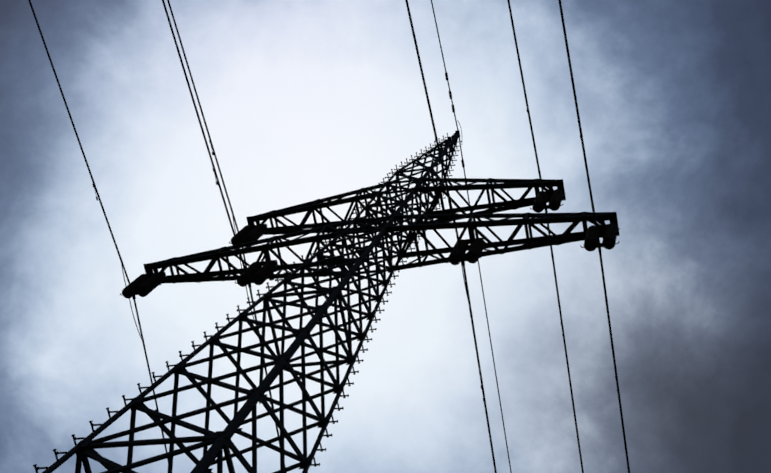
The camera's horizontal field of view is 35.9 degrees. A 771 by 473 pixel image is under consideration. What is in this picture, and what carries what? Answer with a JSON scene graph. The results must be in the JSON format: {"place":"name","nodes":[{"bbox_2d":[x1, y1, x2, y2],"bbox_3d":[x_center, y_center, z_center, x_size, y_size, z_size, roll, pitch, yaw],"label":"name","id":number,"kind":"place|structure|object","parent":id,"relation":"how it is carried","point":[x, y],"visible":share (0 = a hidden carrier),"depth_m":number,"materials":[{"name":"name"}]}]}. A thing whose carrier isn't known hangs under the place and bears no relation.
{"place":"outdoors","nodes":[
{"label":"outdoors","id":0,"kind":"place"},
{"bbox_2d":[0,0,770,472],"label":"sky","id":1,"kind":"structure","parent":0,"point":[302,101],"materials":[{"name":"grey"}]},
{"label":"meadow ground","id":2,"kind":"structure","parent":0,"visible":0},
{"bbox_2d":[33,130,619,472],"bbox_3d":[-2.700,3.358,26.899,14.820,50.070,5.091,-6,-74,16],"label":"transmission tower","id":3,"kind":"structure","parent":2,"relation":"on","point":[220,442],"depth_m":32.45,"materials":[{"name":"black metal"}]},
{"bbox_2d":[28,0,629,472],"bbox_3d":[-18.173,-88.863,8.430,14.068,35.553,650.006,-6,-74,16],"label":"power lines","id":4,"kind":"object","parent":3,"relation":"attached to","point":[234,226],"visible":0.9,"depth_m":34.00,"materials":[{"name":"black metal"}]},
{"bbox_2d":[120,191,619,299],"bbox_3d":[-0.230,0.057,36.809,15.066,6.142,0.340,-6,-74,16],"label":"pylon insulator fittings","id":5,"kind":"object","parent":3,"relation":"attached to","point":[248,281],"visible":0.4,"depth_m":34.89,"materials":[{"name":"metal"}]},
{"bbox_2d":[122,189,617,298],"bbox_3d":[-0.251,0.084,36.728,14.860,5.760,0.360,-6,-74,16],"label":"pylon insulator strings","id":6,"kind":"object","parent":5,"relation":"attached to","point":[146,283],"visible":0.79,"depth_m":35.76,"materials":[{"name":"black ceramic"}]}
]}

